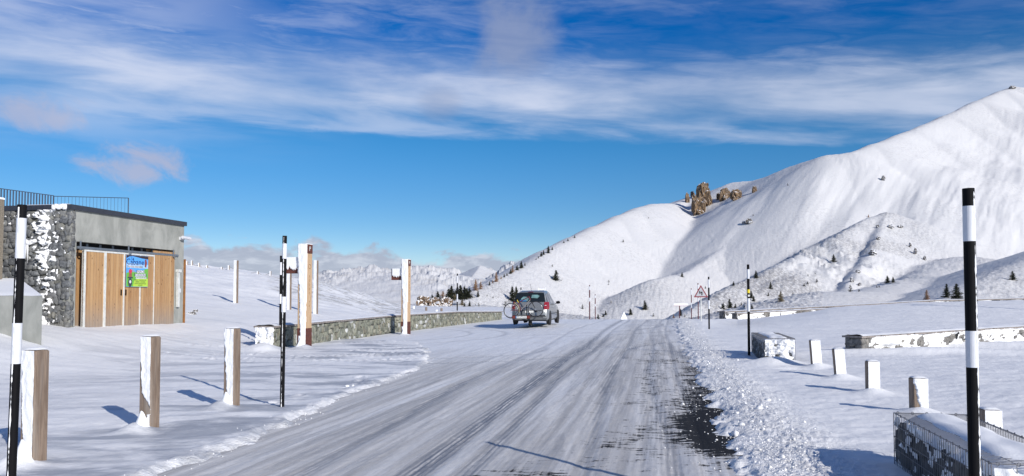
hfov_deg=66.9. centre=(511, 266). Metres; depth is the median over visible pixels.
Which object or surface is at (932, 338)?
stone wall
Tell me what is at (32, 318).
concrete block
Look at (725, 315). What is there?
stone wall
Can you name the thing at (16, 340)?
snow pole
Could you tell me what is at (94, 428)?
ground
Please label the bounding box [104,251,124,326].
sliding door
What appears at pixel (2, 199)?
concrete pier
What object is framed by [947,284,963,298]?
conifer tree
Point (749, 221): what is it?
boulder
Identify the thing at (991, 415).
wooden post
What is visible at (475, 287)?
larch tree
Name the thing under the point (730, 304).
conifer tree
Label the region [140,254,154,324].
sliding door
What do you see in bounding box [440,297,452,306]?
rock outcrop
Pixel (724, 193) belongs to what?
rock outcrop
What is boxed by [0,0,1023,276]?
sky
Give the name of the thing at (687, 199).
rock outcrop
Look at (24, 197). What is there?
roof railing
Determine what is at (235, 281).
snowy pole
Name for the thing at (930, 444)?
gabion
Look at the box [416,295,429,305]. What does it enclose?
rock outcrop
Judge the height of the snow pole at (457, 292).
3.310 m
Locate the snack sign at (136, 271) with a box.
[126,255,147,286]
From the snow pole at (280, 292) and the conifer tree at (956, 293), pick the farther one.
the conifer tree at (956, 293)
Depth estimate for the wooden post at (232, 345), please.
10.91 m
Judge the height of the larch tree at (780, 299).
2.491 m
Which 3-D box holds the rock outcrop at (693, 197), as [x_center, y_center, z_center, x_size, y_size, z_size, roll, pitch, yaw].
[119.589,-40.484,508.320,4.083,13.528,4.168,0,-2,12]
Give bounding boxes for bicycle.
[504,294,543,317]
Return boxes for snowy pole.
[233,260,238,302]
[287,274,291,309]
[313,260,318,313]
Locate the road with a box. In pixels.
[157,316,744,475]
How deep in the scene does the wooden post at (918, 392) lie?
10.45 m
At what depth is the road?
10.41 m
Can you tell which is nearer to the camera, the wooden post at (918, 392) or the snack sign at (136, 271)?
the wooden post at (918, 392)
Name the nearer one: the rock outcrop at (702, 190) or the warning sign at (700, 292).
the warning sign at (700, 292)
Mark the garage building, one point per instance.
(75, 266)
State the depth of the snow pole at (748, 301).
20.55 m
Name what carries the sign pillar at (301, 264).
on the ground
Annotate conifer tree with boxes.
[447,286,459,299]
[458,290,464,300]
[459,286,470,300]
[465,288,474,298]
[508,287,515,300]
[552,270,561,280]
[642,300,648,309]
[727,299,733,307]
[941,284,949,296]
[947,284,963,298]
[1009,271,1017,280]
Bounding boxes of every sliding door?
[81,249,104,326]
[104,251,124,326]
[123,253,140,324]
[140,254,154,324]
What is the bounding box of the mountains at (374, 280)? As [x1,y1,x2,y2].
[312,261,514,303]
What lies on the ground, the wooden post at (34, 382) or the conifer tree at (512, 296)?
the wooden post at (34, 382)
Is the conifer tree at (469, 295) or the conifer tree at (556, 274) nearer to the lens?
the conifer tree at (469, 295)
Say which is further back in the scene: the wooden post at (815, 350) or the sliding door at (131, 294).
the sliding door at (131, 294)
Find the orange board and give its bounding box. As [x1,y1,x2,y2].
[183,259,185,322]
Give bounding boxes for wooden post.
[17,347,48,461]
[136,334,160,426]
[222,327,240,405]
[809,339,821,363]
[832,347,846,373]
[865,359,879,388]
[908,376,928,407]
[980,406,1002,428]
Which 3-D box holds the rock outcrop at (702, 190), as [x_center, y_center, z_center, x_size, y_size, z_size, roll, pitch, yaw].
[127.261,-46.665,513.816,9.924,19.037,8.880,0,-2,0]
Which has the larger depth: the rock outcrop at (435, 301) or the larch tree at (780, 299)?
the larch tree at (780, 299)
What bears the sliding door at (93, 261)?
in the garage building
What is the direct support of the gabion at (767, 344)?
on the ground
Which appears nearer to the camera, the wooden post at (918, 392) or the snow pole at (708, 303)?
the wooden post at (918, 392)
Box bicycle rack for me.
[512,305,542,319]
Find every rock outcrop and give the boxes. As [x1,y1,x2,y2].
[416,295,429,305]
[428,297,440,305]
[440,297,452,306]
[685,193,689,202]
[691,194,695,212]
[692,195,705,214]
[696,182,712,205]
[719,187,729,201]
[730,189,741,200]
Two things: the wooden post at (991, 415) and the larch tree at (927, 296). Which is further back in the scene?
the larch tree at (927, 296)
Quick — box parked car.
[511,284,559,325]
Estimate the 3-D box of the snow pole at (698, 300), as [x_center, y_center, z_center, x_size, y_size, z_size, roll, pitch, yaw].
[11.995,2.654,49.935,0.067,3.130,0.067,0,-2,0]
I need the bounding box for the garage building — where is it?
[2,204,190,327]
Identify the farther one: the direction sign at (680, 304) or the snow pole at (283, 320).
the direction sign at (680, 304)
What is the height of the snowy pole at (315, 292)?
3.004 m
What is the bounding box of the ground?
[0,263,1023,475]
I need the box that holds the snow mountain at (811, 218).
[410,87,1023,319]
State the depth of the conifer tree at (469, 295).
164.72 m
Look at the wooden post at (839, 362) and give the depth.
15.04 m
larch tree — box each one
[472,279,478,289]
[777,291,783,301]
[923,290,929,299]
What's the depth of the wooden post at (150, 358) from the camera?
9.11 m
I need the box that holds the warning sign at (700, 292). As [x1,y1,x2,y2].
[694,285,707,320]
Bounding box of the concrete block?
[0,278,42,344]
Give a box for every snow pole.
[6,204,26,475]
[279,256,281,346]
[280,236,286,406]
[457,274,457,310]
[589,285,589,318]
[691,288,691,318]
[697,283,698,318]
[708,277,709,328]
[747,264,749,355]
[962,188,980,475]
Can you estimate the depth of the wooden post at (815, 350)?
17.23 m
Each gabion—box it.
[751,332,795,359]
[893,411,1023,475]
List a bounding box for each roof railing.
[0,188,53,205]
[54,196,128,212]
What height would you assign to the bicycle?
1.156 m
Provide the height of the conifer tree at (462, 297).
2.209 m
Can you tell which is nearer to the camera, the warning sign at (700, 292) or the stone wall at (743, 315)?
the warning sign at (700, 292)
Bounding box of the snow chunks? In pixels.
[124,321,866,475]
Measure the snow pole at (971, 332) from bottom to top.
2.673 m
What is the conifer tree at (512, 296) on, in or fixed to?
on the snow mountain at (811, 218)
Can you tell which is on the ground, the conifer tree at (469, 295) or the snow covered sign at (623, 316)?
the snow covered sign at (623, 316)
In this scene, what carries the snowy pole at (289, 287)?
on the ground
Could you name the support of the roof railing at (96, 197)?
on the garage building
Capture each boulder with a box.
[745,218,752,223]
[868,249,876,254]
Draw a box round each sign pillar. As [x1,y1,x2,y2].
[286,243,312,346]
[391,259,410,333]
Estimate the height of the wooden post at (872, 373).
0.917 m
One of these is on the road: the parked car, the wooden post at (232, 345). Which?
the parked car
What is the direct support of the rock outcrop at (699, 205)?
on the snow mountain at (811, 218)
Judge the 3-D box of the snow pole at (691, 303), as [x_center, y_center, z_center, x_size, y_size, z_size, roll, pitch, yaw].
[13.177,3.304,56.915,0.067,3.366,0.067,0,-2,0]
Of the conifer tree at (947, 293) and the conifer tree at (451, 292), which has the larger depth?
the conifer tree at (451, 292)
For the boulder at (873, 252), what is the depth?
282.99 m
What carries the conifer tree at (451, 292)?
on the snow mountain at (811, 218)
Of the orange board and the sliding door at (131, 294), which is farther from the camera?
the orange board
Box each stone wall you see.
[254,310,502,346]
[717,298,1023,318]
[730,308,827,318]
[842,324,1023,348]
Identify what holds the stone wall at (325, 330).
on the ground
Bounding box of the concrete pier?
[0,197,4,279]
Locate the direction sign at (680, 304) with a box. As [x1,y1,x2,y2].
[673,303,687,317]
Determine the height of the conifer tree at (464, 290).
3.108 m
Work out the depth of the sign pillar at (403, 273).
32.64 m
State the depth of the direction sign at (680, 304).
61.91 m
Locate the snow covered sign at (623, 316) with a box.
[620,311,626,319]
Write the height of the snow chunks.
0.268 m
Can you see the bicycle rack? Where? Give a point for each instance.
(520, 317)
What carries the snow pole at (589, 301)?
on the road
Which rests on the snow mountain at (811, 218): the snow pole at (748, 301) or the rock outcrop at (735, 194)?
the rock outcrop at (735, 194)
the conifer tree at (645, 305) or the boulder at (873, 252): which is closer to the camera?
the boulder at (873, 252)
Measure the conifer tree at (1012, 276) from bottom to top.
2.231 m

